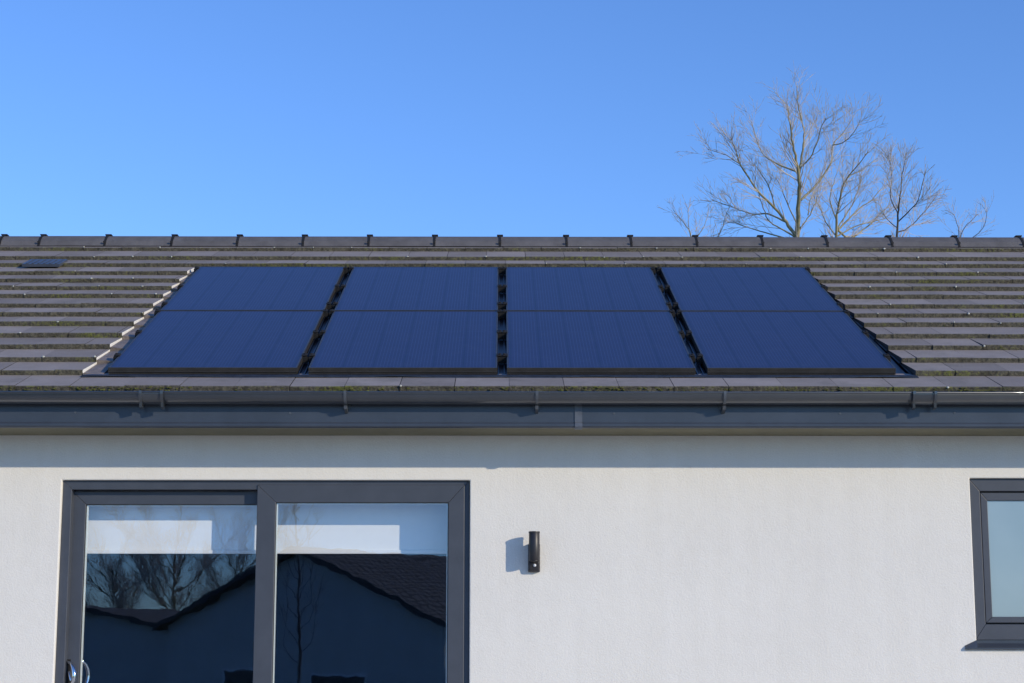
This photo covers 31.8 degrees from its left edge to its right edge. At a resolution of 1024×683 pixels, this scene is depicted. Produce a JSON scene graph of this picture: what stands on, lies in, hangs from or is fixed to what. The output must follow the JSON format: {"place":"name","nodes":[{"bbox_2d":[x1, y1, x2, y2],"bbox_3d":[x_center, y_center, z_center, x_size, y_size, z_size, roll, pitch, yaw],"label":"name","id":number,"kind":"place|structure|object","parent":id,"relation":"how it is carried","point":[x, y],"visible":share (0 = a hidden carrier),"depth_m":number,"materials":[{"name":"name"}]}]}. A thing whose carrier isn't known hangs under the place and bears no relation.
{"place":"outdoors","nodes":[
{"label":"outdoors","id":0,"kind":"place"},
{"bbox_2d":[0,234,1023,682],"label":"bungalow","id":1,"kind":"object","parent":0,"point":[744,530],"visible":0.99,"depth_m":10.00,"materials":[{"name":"white paint"}]},
{"bbox_2d":[87,506,256,553],"bbox_3d":[-1.935,0.902,10.243,1.085,0.610,0.049,0,-10,0],"label":"roller blind","id":2,"kind":"object","parent":1,"relation":"attached to","point":[171,529],"visible":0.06,"depth_m":10.20,"materials":[{"name":"white fabric"}]},
{"bbox_2d":[108,309,328,373],"bbox_3d":[-1.734,-0.013,10.826,1.114,0.054,1.576,0,13,0],"label":"solar panel","id":3,"kind":"object","parent":1,"relation":"on","point":[221,342],"visible":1,"depth_m":10.66,"materials":[{"name":"blue glass"}]},
{"bbox_2d":[160,266,347,310],"bbox_3d":[-1.742,-0.360,12.356,1.114,0.055,1.553,0,13,0],"label":"solar panel","id":4,"kind":"object","parent":1,"relation":"attached to","point":[216,288],"visible":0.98,"depth_m":12.27,"materials":[{"name":"blue glass"}]},
{"bbox_2d":[55,481,469,682],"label":"patio door","id":5,"kind":"structure","parent":1,"relation":"in","point":[78,496],"depth_m":10.00,"materials":[{"name":"grey metal"}]},
{"bbox_2d":[277,504,446,553],"bbox_3d":[-0.820,0.903,10.249,1.125,0.610,0.049,0,-10,0],"label":"roller blind","id":6,"kind":"object","parent":1,"relation":"attached to","point":[362,528],"visible":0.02,"depth_m":10.20,"materials":[{"name":"white fabric"}]},
{"bbox_2d":[308,309,501,373],"bbox_3d":[-0.615,-0.012,10.832,1.114,0.054,1.576,0,13,0],"label":"solar panel","id":7,"kind":"object","parent":1,"relation":"on","point":[408,342],"visible":1,"depth_m":10.67,"materials":[{"name":"blue glass"}]},
{"bbox_2d":[332,266,501,310],"bbox_3d":[-0.623,-0.359,12.363,1.114,0.055,1.553,0,13,0],"label":"solar panel","id":8,"kind":"object","parent":1,"relation":"attached to","point":[421,289],"visible":0.98,"depth_m":12.28,"materials":[{"name":"blue glass"}]},
{"bbox_2d":[0,248,1009,391],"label":"moss","id":9,"kind":"object","parent":1,"relation":"on","point":[507,387],"visible":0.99,"depth_m":9.69,"materials":[{"name":"green plant"}]},
{"bbox_2d":[528,531,539,571],"bbox_3d":[0.122,1.155,9.891,0.067,0.219,0.114,0,-10,0],"label":"wall light","id":10,"kind":"object","parent":1,"relation":"attached to","point":[534,553],"visible":1,"depth_m":9.85,"materials":[{"name":"metal"}]},
{"bbox_2d":[502,267,671,310],"bbox_3d":[0.487,-0.358,12.369,1.114,0.055,1.553,0,13,0],"label":"solar panel","id":11,"kind":"object","parent":1,"relation":"attached to","point":[582,289],"visible":0.99,"depth_m":12.30,"materials":[{"name":"blue glass"}]},
{"bbox_2d":[502,309,695,374],"bbox_3d":[0.495,-0.011,10.838,1.114,0.054,1.576,0,13,0],"label":"solar panel","id":12,"kind":"object","parent":1,"relation":"on","point":[595,342],"visible":1,"depth_m":10.68,"materials":[{"name":"blue glass"}]},
{"bbox_2d":[656,267,842,310],"bbox_3d":[1.610,-0.357,12.375,1.114,0.055,1.553,0,13,0],"label":"solar panel","id":13,"kind":"object","parent":1,"relation":"attached to","point":[744,288],"visible":0.97,"depth_m":12.31,"materials":[{"name":"blue glass"}]},
{"bbox_2d":[676,309,895,374],"bbox_3d":[1.618,-0.010,10.844,1.114,0.054,1.576,0,13,0],"label":"solar panel","id":14,"kind":"object","parent":1,"relation":"on","point":[783,343],"visible":1,"depth_m":10.67,"materials":[{"name":"blue glass"}]},
{"bbox_2d":[965,479,1023,649],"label":"window","id":15,"kind":"structure","parent":1,"relation":"in","point":[997,505],"depth_m":9.99,"materials":[{"name":"grey glass"}]},
{"bbox_2d":[0,0,1023,236],"label":"sky","id":16,"kind":"structure","parent":0,"point":[249,118],"materials":[{"name":"blue"}]},
{"bbox_2d":[658,187,737,236],"bbox_3d":[2.908,1.728,28.060,1.223,8.663,1.787,0,-10,0],"label":"bare tree","id":17,"kind":"object","parent":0,"point":[677,216],"visible":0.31,"depth_m":28.77,"materials":[{"name":"brown plant"}]},
{"bbox_2d":[676,62,886,236],"bbox_3d":[3.981,0.662,26.093,3.097,10.106,2.693,-2,-10,9],"label":"bare tree","id":18,"kind":"object","parent":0,"point":[797,220],"visible":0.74,"depth_m":26.63,"materials":[{"name":"brown plant"}]},
{"bbox_2d":[789,128,912,236],"bbox_3d":[5.400,1.272,28.217,1.727,9.618,2.992,-3,-10,19],"label":"bare tree","id":19,"kind":"object","parent":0,"point":[839,227],"visible":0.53,"depth_m":28.91,"materials":[{"name":"brown plant"}]},
{"bbox_2d":[864,136,949,236],"bbox_3d":[5.656,1.277,25.174,1.219,8.570,2.310,-2,-10,13],"label":"bare tree","id":20,"kind":"object","parent":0,"point":[902,155],"visible":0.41,"depth_m":25.61,"materials":[{"name":"brown plant"}]},
{"bbox_2d":[937,191,998,236],"bbox_3d":[7.583,1.844,29.337,0.926,8.871,1.140,-1,-10,6],"label":"bare tree","id":21,"kind":"object","parent":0,"point":[959,230],"visible":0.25,"depth_m":30.01,"materials":[{"name":"brown plant"}]}
]}

